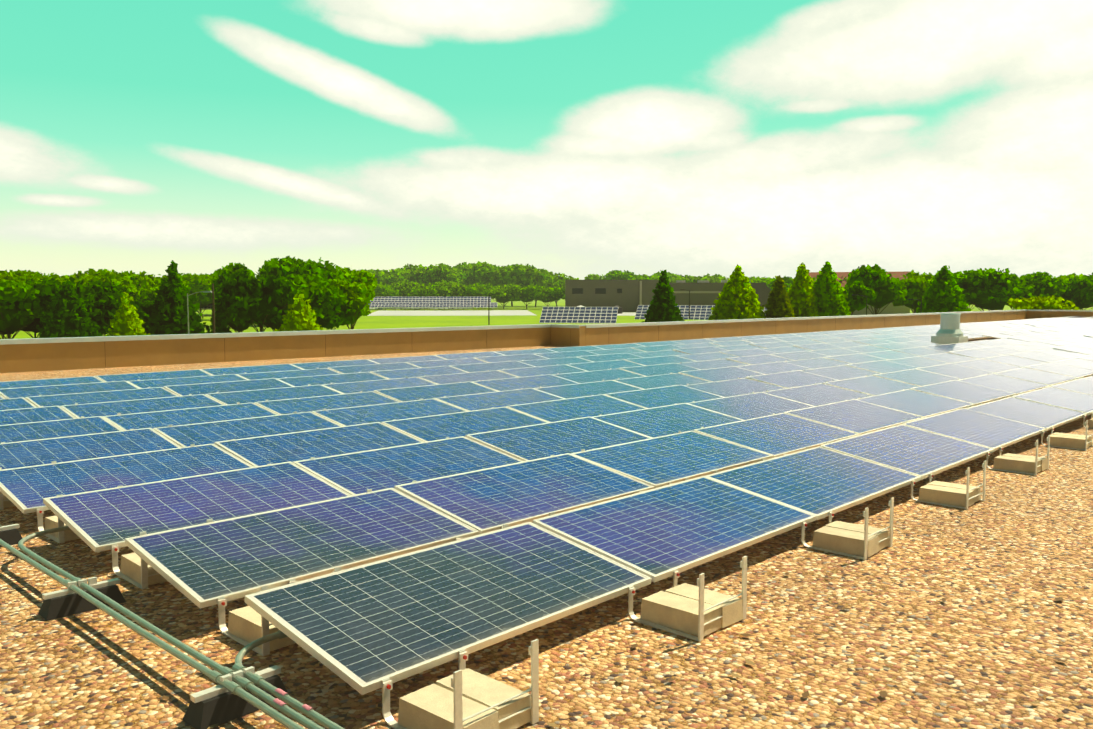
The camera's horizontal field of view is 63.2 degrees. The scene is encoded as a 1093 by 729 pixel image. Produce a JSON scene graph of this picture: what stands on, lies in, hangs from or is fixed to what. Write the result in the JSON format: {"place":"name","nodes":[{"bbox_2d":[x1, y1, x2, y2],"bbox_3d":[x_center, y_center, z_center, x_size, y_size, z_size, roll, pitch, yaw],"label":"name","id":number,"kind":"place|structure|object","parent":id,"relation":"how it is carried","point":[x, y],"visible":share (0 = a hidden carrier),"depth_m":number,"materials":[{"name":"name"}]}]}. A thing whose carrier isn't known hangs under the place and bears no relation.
{"place":"outdoors","nodes":[
{"label":"outdoors","id":0,"kind":"place"},
{"bbox_2d":[0,324,550,372],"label":"parapet wall","id":1,"kind":"structure","parent":0,"point":[42,354],"depth_m":24.71,"materials":[{"name":"concrete"}]},
{"bbox_2d":[369,308,472,308],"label":"access road pavement","id":2,"kind":"structure","parent":0,"point":[421,308],"depth_m":418.17,"materials":[{"name":"grey asphalt"}]},
{"bbox_2d":[367,310,535,315],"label":"parking lot pavement","id":3,"kind":"structure","parent":0,"point":[444,312],"depth_m":359.75,"materials":[{"name":"grey concrete"}]},
{"bbox_2d":[0,316,1092,694],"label":"solar panels","id":4,"kind":"object","parent":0,"point":[412,588],"visible":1,"depth_m":8.30,"materials":[{"name":"glass"}]},
{"bbox_2d":[0,337,1092,728],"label":"roof gravel","id":5,"kind":"structure","parent":0,"point":[994,635],"depth_m":4.59,"materials":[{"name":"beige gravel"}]},
{"bbox_2d":[0,461,55,509],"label":"ballast tray","id":6,"kind":"object","parent":5,"relation":"on","point":[5,501],"visible":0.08,"depth_m":7.47,"materials":[{"name":"concrete"}]},
{"bbox_2d":[37,485,122,543],"bbox_3d":[-3.532,1.093,6.727,0.478,0.354,0.464,4,6,43],"label":"ballast tray","id":7,"kind":"object","parent":5,"relation":"on","point":[55,521],"visible":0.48,"depth_m":6.57,"materials":[{"name":"concrete"}]},
{"bbox_2d":[111,519,212,588],"bbox_3d":[-2.476,1.169,5.723,0.474,0.354,0.464,4,6,43],"label":"ballast tray","id":8,"kind":"object","parent":5,"relation":"on","point":[138,571],"visible":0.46,"depth_m":5.56,"materials":[{"name":"concrete"}]},
{"bbox_2d":[0,524,343,728],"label":"conduit run","id":9,"kind":"object","parent":5,"relation":"on","point":[240,690],"visible":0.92,"depth_m":3.96,"materials":[{"name":"grey metal"}]},
{"bbox_2d":[218,566,340,655],"bbox_3d":[-1.419,1.246,4.718,0.474,0.354,0.464,4,6,43],"label":"ballast tray","id":10,"kind":"object","parent":5,"relation":"on","point":[247,625],"visible":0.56,"depth_m":4.58,"materials":[{"name":"concrete"}]},
{"bbox_2d":[382,639,538,728],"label":"ballast tray","id":11,"kind":"object","parent":5,"relation":"on","point":[462,697],"visible":1,"depth_m":3.66,"materials":[{"name":"concrete"}]},
{"bbox_2d":[455,512,553,540],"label":"clamps","id":12,"kind":"object","parent":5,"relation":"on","point":[502,527],"visible":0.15,"depth_m":5.88,"materials":[{"name":"metal"}]},
{"bbox_2d":[551,324,585,346],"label":"parapet wall","id":13,"kind":"structure","parent":5,"relation":"on","point":[569,335],"depth_m":31.89,"materials":[{"name":"concrete"}]},
{"bbox_2d":[628,556,746,641],"bbox_3d":[0.778,1.232,4.902,0.476,0.354,0.464,4,6,43],"label":"ballast tray","id":14,"kind":"object","parent":5,"relation":"on","point":[700,611],"visible":1,"depth_m":4.81,"materials":[{"name":"concrete"}]},
{"bbox_2d":[584,310,1026,345],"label":"parapet wall","id":15,"kind":"structure","parent":5,"relation":"on","point":[610,334],"depth_m":40.42,"materials":[{"name":"concrete"}]},
{"bbox_2d":[801,497,893,559],"bbox_3d":[2.145,1.123,6.330,0.478,0.354,0.464,4,6,43],"label":"ballast tray","id":16,"kind":"object","parent":5,"relation":"on","point":[865,541],"visible":1,"depth_m":6.23,"materials":[{"name":"concrete"}]},
{"bbox_2d":[910,460,986,508],"bbox_3d":[3.510,1.014,7.760,0.474,0.354,0.464,4,6,43],"label":"ballast tray","id":17,"kind":"object","parent":5,"relation":"on","point":[961,496],"visible":1,"depth_m":7.66,"materials":[{"name":"concrete"}]},
{"bbox_2d":[931,313,967,343],"bbox_3d":[13.991,-1.169,30.803,0.920,1.210,0.920,4,6,43],"label":"roof exhaust fan","id":18,"kind":"object","parent":5,"relation":"on","point":[949,331],"visible":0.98,"depth_m":30.51,"materials":[{"name":"metal"}]},
{"bbox_2d":[986,435,1049,474],"bbox_3d":[4.878,0.905,9.188,0.476,0.354,0.464,4,6,43],"label":"ballast tray","id":19,"kind":"object","parent":5,"relation":"on","point":[1023,464],"visible":0.92,"depth_m":9.08,"materials":[{"name":"concrete"}]},
{"bbox_2d":[1026,310,1092,318],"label":"parapet wall","id":20,"kind":"structure","parent":5,"relation":"on","point":[1032,314],"depth_m":68.19,"materials":[{"name":"concrete"}]},
{"bbox_2d":[1041,420,1092,449],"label":"ballast tray","id":21,"kind":"object","parent":5,"relation":"on","point":[1071,441],"visible":0.98,"depth_m":10.49,"materials":[{"name":"concrete"}]},
{"bbox_2d":[1083,412,1092,428],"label":"ballast tray","id":22,"kind":"object","parent":5,"relation":"on","point":[1090,423],"visible":0.92,"depth_m":12.03,"materials":[{"name":"concrete"}]},
{"bbox_2d":[0,298,1092,338],"bbox_3d":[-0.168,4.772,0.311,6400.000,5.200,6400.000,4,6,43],"label":"ground grass","id":23,"kind":"structure","parent":0,"point":[373,322],"depth_m":277.30,"materials":[{"name":"green plant"}]},
{"bbox_2d":[0,321,36,338],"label":"tree","id":24,"kind":"object","parent":23,"relation":"on","point":[31,325],"visible":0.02,"depth_m":130.93,"materials":[{"name":"green plant"}]},
{"bbox_2d":[0,280,49,338],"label":"tree","id":25,"kind":"object","parent":23,"relation":"on","point":[20,303],"visible":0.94,"depth_m":125.56,"materials":[{"name":"green plant"}]},
{"bbox_2d":[0,269,51,284],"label":"tree","id":26,"kind":"object","parent":23,"relation":"on","point":[19,276],"visible":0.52,"depth_m":210.43,"materials":[{"name":"green plant"}]},
{"bbox_2d":[21,322,42,337],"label":"tree","id":27,"kind":"object","parent":23,"relation":"on","point":[35,331],"depth_m":137.16,"materials":[{"name":"green plant"}]},
{"bbox_2d":[27,272,78,285],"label":"tree","id":28,"kind":"object","parent":23,"relation":"on","point":[58,278],"visible":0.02,"depth_m":218.64,"materials":[{"name":"green plant"}]},
{"bbox_2d":[34,279,101,337],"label":"tree","id":29,"kind":"object","parent":23,"relation":"on","point":[66,317],"visible":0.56,"depth_m":119.95,"materials":[{"name":"green plant"}]},
{"bbox_2d":[26,276,123,322],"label":"tree","id":30,"kind":"object","parent":23,"relation":"on","point":[100,297],"visible":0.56,"depth_m":129.85,"materials":[{"name":"green plant"}]},
{"bbox_2d":[62,268,140,300],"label":"tree","id":31,"kind":"object","parent":23,"relation":"on","point":[89,278],"visible":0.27,"depth_m":221.13,"materials":[{"name":"green plant"}]},
{"bbox_2d":[89,308,117,335],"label":"tree","id":32,"kind":"object","parent":23,"relation":"on","point":[105,326],"visible":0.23,"depth_m":129.80,"materials":[{"name":"green plant"}]},
{"bbox_2d":[106,292,149,335],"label":"tree","id":33,"kind":"object","parent":23,"relation":"on","point":[127,322],"visible":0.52,"depth_m":118.43,"materials":[{"name":"green plant"}]},
{"bbox_2d":[115,300,155,327],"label":"tree","id":34,"kind":"object","parent":23,"relation":"on","point":[143,311],"visible":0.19,"depth_m":134.26,"materials":[{"name":"green plant"}]},
{"bbox_2d":[143,301,157,307],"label":"tree","id":35,"kind":"object","parent":23,"relation":"on","point":[148,303],"visible":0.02,"depth_m":139.51,"materials":[{"name":"green plant"}]},
{"bbox_2d":[118,270,187,302],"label":"tree","id":36,"kind":"object","parent":23,"relation":"on","point":[149,285],"visible":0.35,"depth_m":230.93,"materials":[{"name":"green plant"}]},
{"bbox_2d":[143,260,210,334],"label":"tree","id":37,"kind":"object","parent":23,"relation":"on","point":[169,308],"visible":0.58,"depth_m":136.17,"materials":[{"name":"green plant"}]},
{"bbox_2d":[180,273,215,318],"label":"tree","id":38,"kind":"object","parent":23,"relation":"on","point":[198,283],"visible":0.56,"depth_m":272.78,"materials":[{"name":"green plant"}]},
{"bbox_2d":[187,291,211,333],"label":"street lamp","id":39,"kind":"object","parent":23,"relation":"on","point":[188,307],"visible":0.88,"depth_m":110.98,"materials":[{"name":"grey metal"}]},
{"bbox_2d":[199,304,215,311],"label":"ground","id":40,"kind":"structure","parent":23,"relation":"on","point":[208,307],"depth_m":280.50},
{"bbox_2d":[212,283,215,332],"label":"utility pole","id":41,"kind":"object","parent":23,"relation":"on","point":[213,310],"visible":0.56,"depth_m":130.77,"materials":[{"name":"brown wood"}]},
{"bbox_2d":[210,290,231,332],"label":"tree","id":42,"kind":"object","parent":23,"relation":"on","point":[221,322],"visible":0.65,"depth_m":140.07,"materials":[{"name":"green plant"}]},
{"bbox_2d":[208,262,254,303],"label":"tree","id":43,"kind":"object","parent":23,"relation":"on","point":[228,271],"visible":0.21,"depth_m":216.07,"materials":[{"name":"green plant"}]},
{"bbox_2d":[211,303,256,332],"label":"tree","id":44,"kind":"object","parent":23,"relation":"on","point":[238,324],"visible":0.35,"depth_m":142.04,"materials":[{"name":"green plant"}]},
{"bbox_2d":[219,272,297,331],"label":"tree","id":45,"kind":"object","parent":23,"relation":"on","point":[252,298],"visible":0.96,"depth_m":141.65,"materials":[{"name":"green plant"}]},
{"bbox_2d":[257,301,292,331],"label":"tree","id":46,"kind":"object","parent":23,"relation":"on","point":[274,322],"visible":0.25,"depth_m":144.10,"materials":[{"name":"green plant"}]},
{"bbox_2d":[255,255,310,282],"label":"tree","id":47,"kind":"object","parent":23,"relation":"on","point":[288,267],"visible":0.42,"depth_m":224.37,"materials":[{"name":"green plant"}]},
{"bbox_2d":[274,294,322,331],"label":"tree","id":48,"kind":"object","parent":23,"relation":"on","point":[300,317],"visible":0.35,"depth_m":126.06,"materials":[{"name":"green plant"}]},
{"bbox_2d":[276,275,346,318],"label":"tree","id":49,"kind":"object","parent":23,"relation":"on","point":[311,289],"visible":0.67,"depth_m":146.80,"materials":[{"name":"green plant"}]},
{"bbox_2d":[295,257,347,286],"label":"tree","id":50,"kind":"object","parent":23,"relation":"on","point":[328,272],"visible":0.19,"depth_m":228.78,"materials":[{"name":"green plant"}]},
{"bbox_2d":[309,299,341,328],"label":"tree","id":51,"kind":"object","parent":23,"relation":"on","point":[329,321],"visible":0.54,"depth_m":146.56,"materials":[{"name":"green plant"}]},
{"bbox_2d":[326,309,353,329],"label":"tree","id":52,"kind":"object","parent":23,"relation":"on","point":[344,319],"visible":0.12,"depth_m":153.23,"materials":[{"name":"green plant"}]},
{"bbox_2d":[328,278,374,329],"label":"tree","id":53,"kind":"object","parent":23,"relation":"on","point":[359,296],"visible":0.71,"depth_m":154.45,"materials":[{"name":"green plant"}]},
{"bbox_2d":[336,267,377,300],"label":"tree","id":54,"kind":"object","parent":23,"relation":"on","point":[352,276],"visible":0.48,"depth_m":240.00,"materials":[{"name":"green plant"}]},
{"bbox_2d":[363,269,387,283],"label":"tree","id":55,"kind":"object","parent":23,"relation":"on","point":[380,275],"visible":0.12,"depth_m":442.22,"materials":[{"name":"green plant"}]},
{"bbox_2d":[374,282,398,308],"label":"tree","id":56,"kind":"object","parent":23,"relation":"on","point":[382,290],"visible":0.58,"depth_m":405.44,"materials":[{"name":"green plant"}]},
{"bbox_2d":[383,269,407,286],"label":"tree","id":57,"kind":"object","parent":23,"relation":"on","point":[392,277],"visible":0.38,"depth_m":446.20,"materials":[{"name":"green plant"}]},
{"bbox_2d":[391,280,420,296],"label":"tree","id":58,"kind":"object","parent":23,"relation":"on","point":[403,288],"visible":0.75,"depth_m":414.73,"materials":[{"name":"green plant"}]},
{"bbox_2d":[389,263,428,281],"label":"tree","id":59,"kind":"object","parent":23,"relation":"on","point":[411,269],"visible":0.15,"depth_m":455.47,"materials":[{"name":"green plant"}]},
{"bbox_2d":[405,283,442,308],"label":"tree","id":60,"kind":"object","parent":23,"relation":"on","point":[424,290],"visible":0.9,"depth_m":409.29,"materials":[{"name":"green plant"}]},
{"bbox_2d":[370,297,490,309],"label":"solar panel array","id":61,"kind":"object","parent":23,"relation":"on","point":[430,299],"visible":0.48,"depth_m":400.80,"materials":[{"name":"grey"}]},
{"bbox_2d":[368,302,496,310],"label":"solar panel array","id":62,"kind":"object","parent":23,"relation":"on","point":[424,305],"visible":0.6,"depth_m":388.52,"materials":[{"name":"grey"}]},
{"bbox_2d":[410,263,468,285],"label":"tree","id":63,"kind":"object","parent":23,"relation":"on","point":[431,274],"visible":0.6,"depth_m":446.07,"materials":[{"name":"green plant"}]},
{"bbox_2d":[434,280,468,308],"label":"tree","id":64,"kind":"object","parent":23,"relation":"on","point":[454,289],"visible":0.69,"depth_m":409.94,"materials":[{"name":"green plant"}]},
{"bbox_2d":[451,262,474,282],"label":"tree","id":65,"kind":"object","parent":23,"relation":"on","point":[460,269],"visible":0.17,"depth_m":464.97,"materials":[{"name":"green plant"}]},
{"bbox_2d":[464,282,495,308],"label":"tree","id":66,"kind":"object","parent":23,"relation":"on","point":[478,289],"visible":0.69,"depth_m":414.87,"materials":[{"name":"green plant"}]},
{"bbox_2d":[466,261,503,287],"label":"tree","id":67,"kind":"object","parent":23,"relation":"on","point":[485,273],"visible":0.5,"depth_m":452.63,"materials":[{"name":"green plant"}]},
{"bbox_2d":[488,294,493,324],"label":"street lamp","id":68,"kind":"object","parent":23,"relation":"on","point":[488,310],"visible":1,"depth_m":234.03,"materials":[{"name":"grey metal"}]},
{"bbox_2d":[486,283,522,308],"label":"tree","id":69,"kind":"object","parent":23,"relation":"on","point":[502,293],"visible":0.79,"depth_m":411.16,"materials":[{"name":"green plant"}]},
{"bbox_2d":[493,263,536,305],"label":"tree","id":70,"kind":"object","parent":23,"relation":"on","point":[513,273],"visible":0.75,"depth_m":449.57,"materials":[{"name":"green plant"}]},
{"bbox_2d":[507,284,543,308],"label":"tree","id":71,"kind":"object","parent":23,"relation":"on","point":[527,293],"visible":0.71,"depth_m":410.94,"materials":[{"name":"green plant"}]},
{"bbox_2d":[511,268,554,306],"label":"tree","id":72,"kind":"object","parent":23,"relation":"on","point":[540,276],"visible":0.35,"depth_m":450.42,"materials":[{"name":"green plant"}]},
{"bbox_2d":[533,286,564,305],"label":"tree","id":73,"kind":"object","parent":23,"relation":"on","point":[549,294],"visible":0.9,"depth_m":408.40,"materials":[{"name":"green plant"}]},
{"bbox_2d":[554,280,564,299],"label":"tree","id":74,"kind":"object","parent":23,"relation":"on","point":[560,283],"visible":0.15,"depth_m":438.17,"materials":[{"name":"green plant"}]},
{"bbox_2d":[547,273,578,306],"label":"tree","id":75,"kind":"object","parent":23,"relation":"on","point":[558,277],"visible":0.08,"depth_m":452.94,"materials":[{"name":"green plant"}]},
{"bbox_2d":[539,307,617,322],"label":"solar panel","id":76,"kind":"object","parent":23,"relation":"on","point":[578,314],"visible":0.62,"depth_m":251.38,"materials":[{"name":"grey"}]},
{"bbox_2d":[584,274,605,279],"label":"tree","id":77,"kind":"object","parent":23,"relation":"on","point":[594,277],"visible":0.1,"depth_m":466.57,"materials":[{"name":"green plant"}]},
{"bbox_2d":[605,270,635,279],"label":"tree","id":78,"kind":"object","parent":23,"relation":"on","point":[616,275],"visible":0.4,"depth_m":458.60,"materials":[{"name":"green plant"}]},
{"bbox_2d":[628,273,670,282],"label":"tree","id":79,"kind":"object","parent":23,"relation":"on","point":[654,276],"visible":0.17,"depth_m":453.15,"materials":[{"name":"green plant"}]},
{"bbox_2d":[641,270,684,322],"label":"tree","id":80,"kind":"object","parent":23,"relation":"on","point":[662,308],"visible":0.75,"depth_m":210.84,"materials":[{"name":"green plant"}]},
{"bbox_2d":[656,271,676,277],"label":"tree","id":81,"kind":"object","parent":23,"relation":"on","point":[667,273],"visible":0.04,"depth_m":472.13,"materials":[{"name":"green plant"}]},
{"bbox_2d":[565,280,771,311],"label":"building","id":82,"kind":"structure","parent":23,"relation":"on","point":[628,295],"depth_m":370.40,"materials":[{"name":"beige concrete"}]},
{"bbox_2d":[634,305,714,319],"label":"solar panels","id":83,"kind":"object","parent":23,"relation":"on","point":[700,312],"visible":0.38,"depth_m":290.20,"materials":[{"name":"blue glass"}]},
{"bbox_2d":[667,274,706,282],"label":"tree","id":84,"kind":"object","parent":23,"relation":"on","point":[688,279],"visible":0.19,"depth_m":449.99,"materials":[{"name":"green plant"}]},
{"bbox_2d":[699,273,728,282],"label":"tree","id":85,"kind":"object","parent":23,"relation":"on","point":[714,279],"visible":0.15,"depth_m":460.01,"materials":[{"name":"green plant"}]},
{"bbox_2d":[708,264,765,319],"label":"tree","id":86,"kind":"object","parent":23,"relation":"on","point":[738,296],"visible":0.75,"depth_m":213.46,"materials":[{"name":"green plant"}]},
{"bbox_2d":[750,277,774,282],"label":"tree","id":87,"kind":"object","parent":23,"relation":"on","point":[761,280],"visible":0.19,"depth_m":402.14,"materials":[{"name":"green plant"}]},
{"bbox_2d":[762,275,794,317],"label":"tree","id":88,"kind":"object","parent":23,"relation":"on","point":[778,305],"visible":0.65,"depth_m":215.56,"materials":[{"name":"green plant"}]},
{"bbox_2d":[766,276,794,291],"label":"tree","id":89,"kind":"object","parent":23,"relation":"on","point":[788,281],"visible":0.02,"depth_m":341.57,"materials":[{"name":"green plant"}]},
{"bbox_2d":[788,263,819,316],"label":"tree","id":90,"kind":"object","parent":23,"relation":"on","point":[801,293],"visible":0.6,"depth_m":222.75,"materials":[{"name":"green plant"}]},
{"bbox_2d":[786,274,847,292],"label":"tree","id":91,"kind":"object","parent":23,"relation":"on","point":[814,278],"visible":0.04,"depth_m":306.32,"materials":[{"name":"green plant"}]},
{"bbox_2d":[812,261,850,315],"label":"tree","id":92,"kind":"object","parent":23,"relation":"on","point":[830,299],"visible":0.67,"depth_m":223.42,"materials":[{"name":"green plant"}]},
{"bbox_2d":[841,280,875,314],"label":"tree","id":93,"kind":"object","parent":23,"relation":"on","point":[858,300],"visible":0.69,"depth_m":232.57,"materials":[{"name":"green plant"}]},
{"bbox_2d":[809,271,910,314],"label":"red roof building","id":94,"kind":"structure","parent":23,"relation":"on","point":[890,308],"depth_m":301.71,"materials":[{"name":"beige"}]},
{"bbox_2d":[844,264,907,314],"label":"tree","id":95,"kind":"object","parent":23,"relation":"on","point":[881,283],"visible":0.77,"depth_m":242.41,"materials":[{"name":"green plant"}]},
{"bbox_2d":[891,270,932,312],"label":"tree","id":96,"kind":"object","parent":23,"relation":"on","point":[916,284],"visible":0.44,"depth_m":248.41,"materials":[{"name":"green plant"}]},
{"bbox_2d":[914,265,970,312],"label":"tree","id":97,"kind":"object","parent":23,"relation":"on","point":[944,293],"visible":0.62,"depth_m":220.40,"materials":[{"name":"green plant"}]},
{"bbox_2d":[953,268,1042,310],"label":"tree","id":98,"kind":"object","parent":23,"relation":"on","point":[989,289],"visible":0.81,"depth_m":244.46,"materials":[{"name":"green plant"}]},
{"bbox_2d":[1016,272,1071,298],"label":"tree","id":99,"kind":"object","parent":23,"relation":"on","point":[1046,284],"visible":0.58,"depth_m":248.64,"materials":[{"name":"green plant"}]},
{"bbox_2d":[1007,295,1080,309],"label":"bush","id":100,"kind":"object","parent":23,"relation":"on","point":[1043,303],"visible":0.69,"depth_m":183.75,"materials":[{"name":"green plant"}]},
{"bbox_2d":[1049,273,1082,279],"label":"tree","id":101,"kind":"object","parent":23,"relation":"on","point":[1069,276],"visible":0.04,"depth_m":280.82,"materials":[{"name":"green plant"}]},
{"bbox_2d":[1055,275,1092,309],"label":"tree","id":102,"kind":"object","parent":23,"relation":"on","point":[1073,285],"visible":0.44,"depth_m":249.34,"materials":[{"name":"green plant"}]},
{"bbox_2d":[1070,272,1092,303],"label":"tree","id":103,"kind":"object","parent":23,"relation":"on","point":[1084,295],"visible":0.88,"depth_m":244.08,"materials":[{"name":"green plant"}]},
{"bbox_2d":[0,0,1092,279],"label":"sky","id":104,"kind":"structure","parent":0,"point":[579,139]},
{"bbox_2d":[617,312,635,315],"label":"forecourt pavement","id":105,"kind":"structure","parent":0,"point":[628,314],"depth_m":338.01,"materials":[{"name":"grey concrete"}]},
{"bbox_2d":[614,305,621,313],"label":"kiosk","id":106,"kind":"object","parent":105,"relation":"on","point":[619,310],"visible":0.48,"depth_m":347.11,"materials":[{"name":"grey metal"}]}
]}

